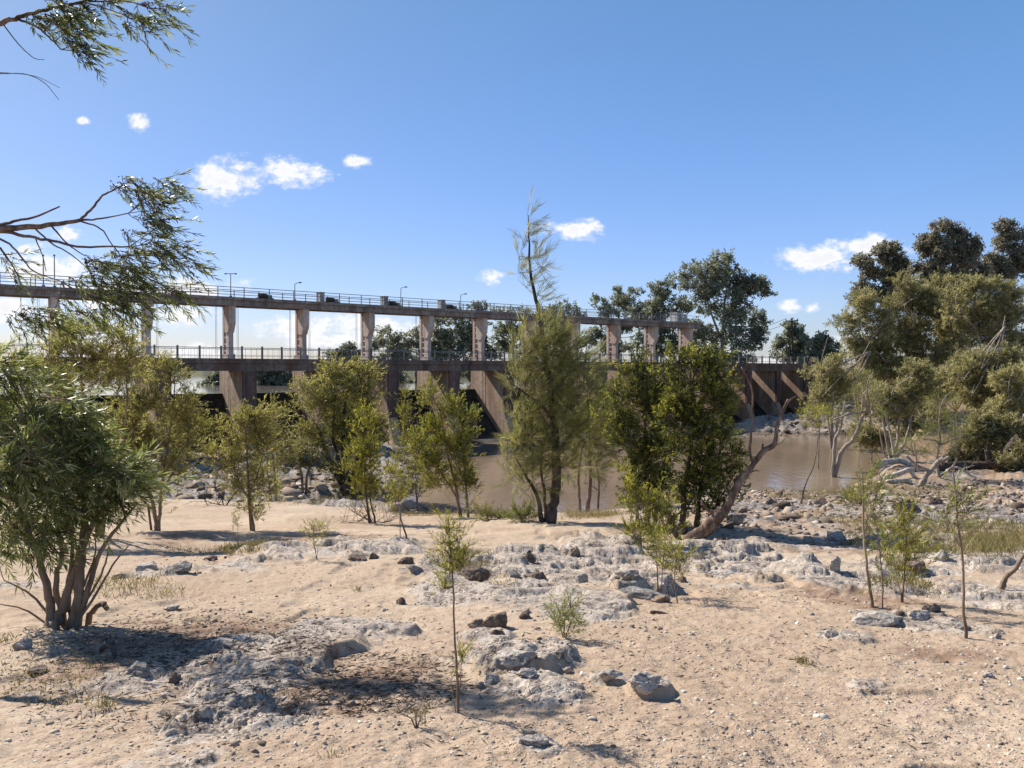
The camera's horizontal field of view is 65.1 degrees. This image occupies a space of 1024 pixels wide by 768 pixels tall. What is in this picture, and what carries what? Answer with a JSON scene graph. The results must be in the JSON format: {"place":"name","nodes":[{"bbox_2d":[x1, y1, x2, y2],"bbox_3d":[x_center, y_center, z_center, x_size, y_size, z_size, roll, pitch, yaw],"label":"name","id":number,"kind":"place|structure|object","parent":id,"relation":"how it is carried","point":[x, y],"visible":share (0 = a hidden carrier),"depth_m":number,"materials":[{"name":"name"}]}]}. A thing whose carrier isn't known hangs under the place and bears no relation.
{"place":"outdoors","nodes":[
{"label":"outdoors","id":0,"kind":"place"},
{"bbox_2d":[0,373,563,396],"bbox_3d":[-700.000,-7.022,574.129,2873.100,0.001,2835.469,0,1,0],"label":"reservoir","id":1,"kind":"object","parent":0,"point":[216,388],"depth_m":128.62,"materials":[{"name":"liquid"}]},
{"bbox_2d":[0,364,1023,767],"bbox_3d":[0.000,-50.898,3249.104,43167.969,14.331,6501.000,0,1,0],"label":"ground","id":2,"kind":"structure","parent":0,"point":[272,574],"depth_m":6.33,"materials":[{"name":"sand"}]},
{"bbox_2d":[12,637,32,650],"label":"rock","id":3,"kind":"object","parent":2,"relation":"on","point":[24,643],"visible":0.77,"depth_m":6.03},
{"bbox_2d":[27,664,47,674],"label":"rock","id":4,"kind":"object","parent":2,"relation":"on","point":[38,669],"visible":0.85,"depth_m":5.39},
{"bbox_2d":[0,311,154,537],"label":"bottlebrush tree","id":5,"kind":"object","parent":2,"relation":"on","point":[106,355],"visible":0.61,"depth_m":15.92,"materials":[{"name":"green plant"}]},
{"bbox_2d":[0,334,199,629],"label":"bottlebrush tree","id":6,"kind":"object","parent":2,"relation":"on","point":[70,448],"visible":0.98,"depth_m":6.91,"materials":[{"name":"green plant"}]},
{"bbox_2d":[0,0,223,351],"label":"bottlebrush tree","id":7,"kind":"object","parent":2,"relation":"on","point":[136,278],"visible":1,"depth_m":6.84,"materials":[{"name":"green plant"}]},
{"bbox_2d":[126,661,151,677],"bbox_3d":[-2.464,1.895,5.297,0.167,0.118,0.125,0,1,0],"label":"rock","id":8,"kind":"object","parent":2,"relation":"on","point":[138,668],"visible":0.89,"depth_m":5.27,"materials":[{"name":"stone"}]},
{"bbox_2d":[96,348,211,530],"bbox_3d":[-8.323,1.358,18.709,2.900,4.445,1.548,0,1,0],"label":"bottlebrush tree","id":9,"kind":"object","parent":2,"relation":"on","point":[186,415],"visible":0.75,"depth_m":18.60,"materials":[{"name":"green plant"}]},
{"bbox_2d":[172,561,192,572],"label":"rock","id":10,"kind":"object","parent":2,"relation":"on","point":[183,566],"visible":1,"depth_m":10.39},
{"bbox_2d":[158,409,218,469],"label":"bottlebrush shrub","id":11,"kind":"object","parent":2,"relation":"on","point":[207,432],"visible":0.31,"depth_m":55.06,"materials":[{"name":"green plant"}]},
{"bbox_2d":[196,371,219,384],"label":"gum tree","id":12,"kind":"object","parent":2,"relation":"on","point":[213,378],"visible":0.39,"depth_m":148.68,"materials":[{"name":"green plant"}]},
{"bbox_2d":[184,468,246,504],"bbox_3d":[-11.036,4.147,30.352,2.811,2.149,1.484,0,1,9],"label":"dead shrub","id":13,"kind":"object","parent":2,"relation":"on","point":[222,501],"visible":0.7,"depth_m":30.35,"materials":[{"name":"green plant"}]},
{"bbox_2d":[194,394,289,530],"bbox_3d":[-6.256,1.897,18.703,2.236,3.372,1.401,0,1,0],"label":"bottlebrush shrub","id":14,"kind":"object","parent":2,"relation":"on","point":[245,416],"visible":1,"depth_m":18.63,"materials":[{"name":"green plant"}]},
{"bbox_2d":[257,371,292,385],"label":"gum tree","id":15,"kind":"object","parent":2,"relation":"on","point":[274,378],"visible":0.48,"depth_m":144.71,"materials":[{"name":"green plant"}]},
{"bbox_2d":[253,390,305,501],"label":"bottlebrush shrub","id":16,"kind":"object","parent":2,"relation":"on","point":[275,458],"visible":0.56,"depth_m":41.52,"materials":[{"name":"green plant"}]},
{"bbox_2d":[268,431,345,494],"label":"bottlebrush shrub","id":17,"kind":"object","parent":2,"relation":"on","point":[313,458],"visible":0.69,"depth_m":45.93,"materials":[{"name":"green plant"}]},
{"bbox_2d":[293,515,338,558],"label":"sapling","id":18,"kind":"object","parent":2,"relation":"on","point":[315,526],"visible":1,"depth_m":11.57,"materials":[{"name":"green plant"}]},
{"bbox_2d":[321,340,360,359],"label":"gum tree","id":19,"kind":"object","parent":2,"relation":"on","point":[350,345],"visible":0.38,"depth_m":183.69,"materials":[{"name":"green plant"}]},
{"bbox_2d":[282,350,404,496],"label":"bottlebrush tree","id":20,"kind":"object","parent":2,"relation":"on","point":[364,382],"visible":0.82,"depth_m":47.81,"materials":[{"name":"green plant"}]},
{"bbox_2d":[330,398,387,522],"bbox_3d":[-3.901,2.064,21.056,1.256,3.476,1.325,-1,1,-45],"label":"bottlebrush shrub","id":21,"kind":"object","parent":2,"relation":"on","point":[366,451],"visible":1,"depth_m":20.95,"materials":[{"name":"green plant"}]},
{"bbox_2d":[333,484,412,523],"bbox_3d":[-3.696,3.386,21.140,2.263,1.716,1.314,0,1,0],"label":"dead shrub","id":22,"kind":"object","parent":2,"relation":"on","point":[386,520],"visible":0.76,"depth_m":21.18,"materials":[{"name":"wood"}]},
{"bbox_2d":[360,324,414,382],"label":"gum tree","id":23,"kind":"object","parent":2,"relation":"on","point":[391,341],"visible":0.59,"depth_m":175.00,"materials":[{"name":"green plant"}]},
{"bbox_2d":[378,482,407,538],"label":"sapling","id":24,"kind":"object","parent":2,"relation":"on","point":[395,497],"visible":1,"depth_m":14.20,"materials":[{"name":"green plant"}]},
{"bbox_2d":[374,457,413,513],"bbox_3d":[-3.658,3.171,24.549,1.314,1.904,1.080,0,1,0],"label":"bottlebrush shrub","id":25,"kind":"object","parent":2,"relation":"on","point":[390,471],"visible":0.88,"depth_m":24.49,"materials":[{"name":"green plant"}]},
{"bbox_2d":[400,324,418,382],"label":"gum tree","id":26,"kind":"object","parent":2,"relation":"on","point":[412,332],"visible":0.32,"depth_m":177.06,"materials":[{"name":"green plant"}]},
{"bbox_2d":[0,272,823,460],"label":"gated weir","id":27,"kind":"object","parent":2,"relation":"on","point":[776,386],"visible":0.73,"depth_m":83.05,"materials":[{"name":"concrete"}]},
{"bbox_2d":[387,386,441,508],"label":"bottlebrush shrub","id":28,"kind":"object","parent":2,"relation":"on","point":[404,393],"visible":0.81,"depth_m":42.17,"materials":[{"name":"green plant"}]},
{"bbox_2d":[399,700,432,727],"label":"shrub","id":29,"kind":"object","parent":2,"relation":"on","point":[425,709],"visible":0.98,"depth_m":4.16,"materials":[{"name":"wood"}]},
{"bbox_2d":[413,317,466,383],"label":"gum tree","id":30,"kind":"object","parent":2,"relation":"on","point":[440,338],"visible":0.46,"depth_m":164.08,"materials":[{"name":"green plant"}]},
{"bbox_2d":[399,374,486,516],"bbox_3d":[-1.945,1.787,22.611,2.481,4.239,1.453,0,1,0],"label":"bottlebrush shrub","id":31,"kind":"object","parent":2,"relation":"on","point":[433,458],"visible":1,"depth_m":22.50,"materials":[{"name":"green plant"}]},
{"bbox_2d":[424,502,485,712],"bbox_3d":[-0.320,1.260,4.428,0.358,1.244,0.286,0,1,0],"label":"sapling","id":32,"kind":"object","parent":2,"relation":"on","point":[449,543],"visible":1,"depth_m":4.42,"materials":[{"name":"green plant"}]},
{"bbox_2d":[5,406,910,512],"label":"broken rock","id":33,"kind":"object","parent":2,"relation":"on","point":[291,489],"visible":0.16,"depth_m":48.46,"materials":[{"name":"stone"}]},
{"bbox_2d":[444,299,503,382],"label":"gum tree","id":34,"kind":"object","parent":2,"relation":"on","point":[465,340],"visible":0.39,"depth_m":167.07,"materials":[{"name":"green plant"}]},
{"bbox_2d":[461,566,490,581],"bbox_3d":[-0.471,2.467,10.313,0.314,0.264,0.321,-1,1,-28],"label":"rock","id":35,"kind":"object","parent":2,"relation":"on","point":[470,573],"visible":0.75,"depth_m":10.21,"materials":[{"name":"stone"}]},
{"bbox_2d":[464,495,513,520],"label":"bush","id":36,"kind":"object","parent":2,"relation":"on","point":[482,512],"visible":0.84,"depth_m":20.56,"materials":[{"name":"green plant"}]},
{"bbox_2d":[482,611,507,628],"bbox_3d":[-0.147,2.077,6.952,0.219,0.211,0.164,0,1,0],"label":"rock","id":37,"kind":"object","parent":2,"relation":"on","point":[499,619],"visible":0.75,"depth_m":6.90,"materials":[{"name":"stone"}]},
{"bbox_2d":[0,466,1023,718],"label":"grass","id":38,"kind":"structure","parent":2,"relation":"on","point":[1016,538],"depth_m":14.40,"materials":[{"name":"plant"}]},
{"bbox_2d":[2,534,1021,764],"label":"leaf litter","id":39,"kind":"object","parent":2,"relation":"on","point":[342,702],"visible":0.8,"depth_m":5.30,"materials":[{"name":"plant"}]},
{"bbox_2d":[488,303,544,372],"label":"gum tree","id":40,"kind":"object","parent":2,"relation":"on","point":[501,332],"visible":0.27,"depth_m":173.67,"materials":[{"name":"green plant"}]},
{"bbox_2d":[496,649,537,667],"bbox_3d":[0.033,1.797,5.278,0.276,0.109,0.207,0,1,0],"label":"rock","id":41,"kind":"object","parent":2,"relation":"on","point":[509,658],"visible":1,"depth_m":5.22,"materials":[{"name":"stone"}]},
{"bbox_2d":[497,497,543,522],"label":"bush","id":42,"kind":"object","parent":2,"relation":"on","point":[517,515],"visible":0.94,"depth_m":19.68,"materials":[{"name":"green plant"}]},
{"bbox_2d":[516,668,536,677],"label":"rock","id":43,"kind":"object","parent":2,"relation":"on","point":[528,672],"visible":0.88,"depth_m":4.99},
{"bbox_2d":[519,733,547,746],"bbox_3d":[0.102,1.731,3.876,0.146,0.080,0.110,0,1,0],"label":"rock","id":44,"kind":"object","parent":2,"relation":"on","point":[538,740],"visible":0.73,"depth_m":3.84,"materials":[{"name":"stone"}]},
{"bbox_2d":[484,186,624,523],"bbox_3d":[1.056,-0.663,19.564,3.538,8.531,1.948,0,1,0],"label":"river oak","id":45,"kind":"object","parent":2,"relation":"on","point":[553,399],"visible":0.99,"depth_m":19.50,"materials":[{"name":"green plant"}]},
{"bbox_2d":[541,586,589,639],"bbox_3d":[0.434,1.907,6.466,0.396,0.593,0.427,0,1,0],"label":"bush","id":46,"kind":"object","parent":2,"relation":"on","point":[565,613],"visible":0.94,"depth_m":6.46,"materials":[{"name":"green plant"}]},
{"bbox_2d":[545,298,599,360],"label":"gum tree","id":47,"kind":"object","parent":2,"relation":"on","point":[568,306],"visible":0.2,"depth_m":181.30,"materials":[{"name":"green plant"}]},
{"bbox_2d":[561,393,626,512],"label":"river oak","id":48,"kind":"object","parent":2,"relation":"on","point":[604,446],"visible":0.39,"depth_m":30.01,"materials":[{"name":"plant"}]},
{"bbox_2d":[598,669,622,680],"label":"rock","id":49,"kind":"object","parent":2,"relation":"on","point":[608,674],"visible":1,"depth_m":5.02,"materials":[{"name":"stone"}]},
{"bbox_2d":[586,284,647,358],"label":"gum tree","id":50,"kind":"object","parent":2,"relation":"on","point":[623,301],"visible":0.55,"depth_m":177.10,"materials":[{"name":"green plant"}]},
{"bbox_2d":[614,569,638,578],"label":"rock","id":51,"kind":"object","parent":2,"relation":"on","point":[628,573],"visible":1,"depth_m":8.72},
{"bbox_2d":[585,342,687,528],"bbox_3d":[2.738,1.169,17.387,2.353,4.307,1.446,0,1,0],"label":"tea tree","id":52,"kind":"object","parent":2,"relation":"on","point":[638,452],"visible":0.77,"depth_m":17.25,"materials":[{"name":"green plant"}]},
{"bbox_2d":[620,586,663,599],"bbox_3d":[1.365,2.227,8.490,0.515,0.162,0.379,0,1,13],"label":"rock","id":53,"kind":"object","parent":2,"relation":"on","point":[635,592],"visible":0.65,"depth_m":8.38,"materials":[{"name":"stone"}]},
{"bbox_2d":[630,671,660,694],"bbox_3d":[0.791,1.764,4.744,0.189,0.121,0.142,0,1,0],"label":"rock","id":54,"kind":"object","parent":2,"relation":"on","point":[645,682],"visible":1,"depth_m":4.71,"materials":[{"name":"stone"}]},
{"bbox_2d":[614,462,690,545],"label":"tea tree","id":55,"kind":"object","parent":2,"relation":"on","point":[662,509],"visible":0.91,"depth_m":13.48,"materials":[{"name":"green plant"}]},
{"bbox_2d":[633,515,682,591],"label":"sapling","id":56,"kind":"object","parent":2,"relation":"on","point":[650,553],"visible":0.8,"depth_m":8.67,"materials":[{"name":"green plant"}]},
{"bbox_2d":[623,271,697,361],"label":"gum tree","id":57,"kind":"object","parent":2,"relation":"on","point":[657,304],"visible":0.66,"depth_m":170.70,"materials":[{"name":"green plant"}]},
{"bbox_2d":[653,530,704,602],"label":"sapling","id":58,"kind":"object","parent":2,"relation":"on","point":[680,550],"visible":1,"depth_m":8.22,"materials":[{"name":"green plant"}]},
{"bbox_2d":[643,337,761,534],"bbox_3d":[3.847,1.135,16.372,2.377,4.183,1.504,0,1,0],"label":"tea tree","id":59,"kind":"object","parent":2,"relation":"on","point":[684,409],"visible":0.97,"depth_m":16.23,"materials":[{"name":"green plant"}]},
{"bbox_2d":[707,569,734,577],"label":"rock","id":60,"kind":"object","parent":2,"relation":"on","point":[720,573],"visible":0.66,"depth_m":10.11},
{"bbox_2d":[676,248,778,362],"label":"gum tree","id":61,"kind":"object","parent":2,"relation":"on","point":[703,284],"visible":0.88,"depth_m":156.56,"materials":[{"name":"green plant"}]},
{"bbox_2d":[683,360,795,538],"bbox_3d":[4.355,1.357,15.440,2.203,3.624,0.441,0,1,0],"label":"dead tree","id":62,"kind":"object","parent":2,"relation":"on","point":[707,527],"visible":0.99,"depth_m":15.37,"materials":[{"name":"red wood"}]},
{"bbox_2d":[768,317,812,362],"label":"gum tree","id":63,"kind":"object","parent":2,"relation":"on","point":[800,337],"visible":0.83,"depth_m":161.32,"materials":[{"name":"green plant"}]},
{"bbox_2d":[795,398,833,503],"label":"sapling","id":64,"kind":"object","parent":2,"relation":"on","point":[811,418],"visible":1,"depth_m":30.05,"materials":[{"name":"green plant"}]},
{"bbox_2d":[798,394,840,468],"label":"paperbark tree","id":65,"kind":"object","parent":2,"relation":"on","point":[824,411],"visible":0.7,"depth_m":61.92,"materials":[{"name":"green plant"}]},
{"bbox_2d":[796,329,846,363],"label":"gum tree","id":66,"kind":"object","parent":2,"relation":"on","point":[818,343],"visible":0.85,"depth_m":149.27,"materials":[{"name":"green plant"}]},
{"bbox_2d":[796,358,857,406],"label":"paperbark tree","id":67,"kind":"object","parent":2,"relation":"on","point":[810,373],"visible":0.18,"depth_m":111.39,"materials":[{"name":"green plant"}]},
{"bbox_2d":[800,337,875,448],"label":"paperbark tree","id":68,"kind":"object","parent":2,"relation":"on","point":[833,368],"visible":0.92,"depth_m":77.73,"materials":[{"name":"green plant"}]},
{"bbox_2d":[815,367,889,476],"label":"paperbark tree","id":69,"kind":"object","parent":2,"relation":"on","point":[835,466],"visible":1,"depth_m":56.95,"materials":[{"name":"green plant"}]},
{"bbox_2d":[830,482,879,508],"bbox_3d":[12.637,4.044,29.280,1.681,1.242,1.228,0,1,-21],"label":"bush","id":70,"kind":"object","parent":2,"relation":"on","point":[851,501],"visible":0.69,"depth_m":29.24,"materials":[{"name":"green plant"}]},
{"bbox_2d":[710,478,1023,545],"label":"rubble","id":71,"kind":"object","parent":2,"relation":"on","point":[788,511],"visible":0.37,"depth_m":26.00,"materials":[{"name":"stone"}]},
{"bbox_2d":[843,379,894,423],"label":"paperbark tree","id":72,"kind":"object","parent":2,"relation":"on","point":[858,401],"visible":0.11,"depth_m":95.96,"materials":[{"name":"green plant"}]},
{"bbox_2d":[823,285,916,423],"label":"paperbark tree","id":73,"kind":"object","parent":2,"relation":"on","point":[879,345],"visible":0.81,"depth_m":83.21,"materials":[{"name":"green plant"}]},
{"bbox_2d":[840,457,899,607],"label":"sapling","id":74,"kind":"object","parent":2,"relation":"on","point":[869,475],"visible":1,"depth_m":7.75,"materials":[{"name":"green plant"}]},
{"bbox_2d":[844,419,909,462],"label":"paperbark tree","id":75,"kind":"object","parent":2,"relation":"on","point":[866,439],"visible":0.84,"depth_m":65.60,"materials":[{"name":"green plant"}]},
{"bbox_2d":[851,611,903,626],"bbox_3d":[3.210,2.083,7.097,0.407,0.158,0.313,1,1,42],"label":"rock","id":76,"kind":"object","parent":2,"relation":"on","point":[880,618],"visible":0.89,"depth_m":7.04,"materials":[{"name":"stone"}]},
{"bbox_2d":[843,238,912,379],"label":"gum tree","id":77,"kind":"object","parent":2,"relation":"on","point":[884,251],"visible":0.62,"depth_m":107.12,"materials":[{"name":"green plant"}]},
{"bbox_2d":[853,518,905,607],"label":"sapling","id":78,"kind":"object","parent":2,"relation":"on","point":[881,548],"visible":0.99,"depth_m":7.73,"materials":[{"name":"green plant"}]},
{"bbox_2d":[875,458,914,469],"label":"fallen log","id":79,"kind":"object","parent":2,"relation":"on","point":[890,461],"visible":0.83,"depth_m":55.94,"materials":[{"name":"grey wood"}]},
{"bbox_2d":[857,356,944,458],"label":"paperbark tree","id":80,"kind":"object","parent":2,"relation":"on","point":[919,386],"visible":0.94,"depth_m":59.67,"materials":[{"name":"green plant"}]},
{"bbox_2d":[870,483,950,602],"bbox_3d":[4.020,1.638,8.099,0.656,1.294,0.651,-1,1,-28],"label":"sapling","id":81,"kind":"object","parent":2,"relation":"on","point":[911,540],"visible":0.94,"depth_m":8.11,"materials":[{"name":"green plant"}]},
{"bbox_2d":[887,431,934,471],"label":"paperbark tree","id":82,"kind":"object","parent":2,"relation":"on","point":[916,453],"visible":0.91,"depth_m":53.97,"materials":[{"name":"green plant"}]},
{"bbox_2d":[897,558,925,571],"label":"rock","id":83,"kind":"object","parent":2,"relation":"on","point":[917,564],"visible":0.56,"depth_m":10.76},
{"bbox_2d":[874,397,955,435],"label":"paperbark tree","id":84,"kind":"object","parent":2,"relation":"on","point":[904,421],"visible":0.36,"depth_m":75.68,"materials":[{"name":"green plant"}]},
{"bbox_2d":[906,610,930,620],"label":"rock","id":85,"kind":"object","parent":2,"relation":"on","point":[920,615],"visible":0.84,"depth_m":7.16,"materials":[{"name":"stone"}]},
{"bbox_2d":[906,455,949,485],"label":"fallen log","id":86,"kind":"object","parent":2,"relation":"on","point":[929,472],"visible":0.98,"depth_m":48.22,"materials":[{"name":"wood"}]},
{"bbox_2d":[885,268,971,416],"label":"paperbark tree","id":87,"kind":"object","parent":2,"relation":"on","point":[918,298],"visible":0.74,"depth_m":83.08,"materials":[{"name":"green plant"}]},
{"bbox_2d":[913,388,975,477],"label":"paperbark tree","id":88,"kind":"object","parent":2,"relation":"on","point":[940,442],"visible":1,"depth_m":49.95,"materials":[{"name":"green plant"}]},
{"bbox_2d":[922,266,977,399],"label":"paperbark tree","id":89,"kind":"object","parent":2,"relation":"on","point":[943,279],"visible":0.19,"depth_m":87.02,"materials":[{"name":"green plant"}]},
{"bbox_2d":[905,216,995,363],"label":"gum tree","id":90,"kind":"object","parent":2,"relation":"on","point":[955,246],"visible":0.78,"depth_m":102.92,"materials":[{"name":"green plant"}]},
{"bbox_2d":[915,353,992,444],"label":"paperbark tree","id":91,"kind":"object","parent":2,"relation":"on","point":[943,372],"visible":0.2,"depth_m":65.57,"materials":[{"name":"green plant"}]},
{"bbox_2d":[909,469,1000,638],"bbox_3d":[3.521,1.396,6.446,0.505,1.440,0.590,-1,1,-41],"label":"sapling","id":92,"kind":"object","parent":2,"relation":"on","point":[954,500],"visible":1,"depth_m":6.44,"materials":[{"name":"green plant"}]},
{"bbox_2d":[950,536,999,556],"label":"grass tuft","id":93,"kind":"object","parent":2,"relation":"on","point":[968,549],"visible":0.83,"depth_m":11.88,"materials":[{"name":"plant"}]},
{"bbox_2d":[938,434,1015,461],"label":"paperbark tree","id":94,"kind":"object","parent":2,"relation":"on","point":[970,457],"visible":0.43,"depth_m":56.66,"materials":[{"name":"green plant"}]},
{"bbox_2d":[932,269,1023,368],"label":"paperbark tree","id":95,"kind":"object","parent":2,"relation":"on","point":[996,300],"visible":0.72,"depth_m":79.15,"materials":[{"name":"green plant"}]},
{"bbox_2d":[939,450,1017,470],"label":"fallen log","id":96,"kind":"object","parent":2,"relation":"on","point":[980,464],"visible":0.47,"depth_m":53.43,"materials":[{"name":"wood"}]},
{"bbox_2d":[941,316,1023,414],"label":"paperbark tree","id":97,"kind":"object","parent":2,"relation":"on","point":[976,367],"visible":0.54,"depth_m":61.52,"materials":[{"name":"green plant"}]},
{"bbox_2d":[946,403,1023,453],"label":"paperbark tree","id":98,"kind":"object","parent":2,"relation":"on","point":[990,427],"visible":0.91,"depth_m":55.45,"materials":[{"name":"green plant"}]},
{"bbox_2d":[977,536,1022,560],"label":"grass tuft","id":99,"kind":"object","parent":2,"relation":"on","point":[1002,551],"visible":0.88,"depth_m":11.61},
{"bbox_2d":[979,358,1023,422],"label":"paperbark tree","id":100,"kind":"object","parent":2,"relation":"on","point":[1009,381],"visible":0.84,"depth_m":57.67,"materials":[{"name":"green plant"}]},
{"bbox_2d":[981,216,1023,344],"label":"gum tree","id":101,"kind":"object","parent":2,"relation":"on","point":[1010,266],"visible":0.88,"depth_m":105.05,"materials":[{"name":"green plant"}]},
{"bbox_2d":[983,425,1023,472],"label":"root mass","id":102,"kind":"object","parent":2,"relation":"on","point":[990,460],"visible":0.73,"depth_m":52.43,"materials":[{"name":"brown plant"}]},
{"bbox_2d":[992,432,1023,471],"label":"paperbark tree","id":103,"kind":"object","parent":2,"relation":"on","point":[1015,463],"visible":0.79,"depth_m":51.87,"materials":[{"name":"green plant"}]},
{"bbox_2d":[998,553,1023,589],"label":"branch stub","id":104,"kind":"object","parent":2,"relation":"on","point":[1006,576],"visible":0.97,"depth_m":8.67,"materials":[{"name":"beige plant"}]},
{"bbox_2d":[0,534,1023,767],"bbox_3d":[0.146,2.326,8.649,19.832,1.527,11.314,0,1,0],"label":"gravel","id":105,"kind":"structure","parent":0,"point":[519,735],"depth_m":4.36,"materials":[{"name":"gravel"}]},
{"bbox_2d":[0,0,1023,363],"label":"sky","id":106,"kind":"structure","parent":0,"point":[376,148],"materials":[{"name":"blue"}]},
{"bbox_2d":[302,429,911,513],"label":"river","id":107,"kind":"structure","parent":0,"point":[788,462],"depth_m":59.11,"materials":[{"name":"liquid"}]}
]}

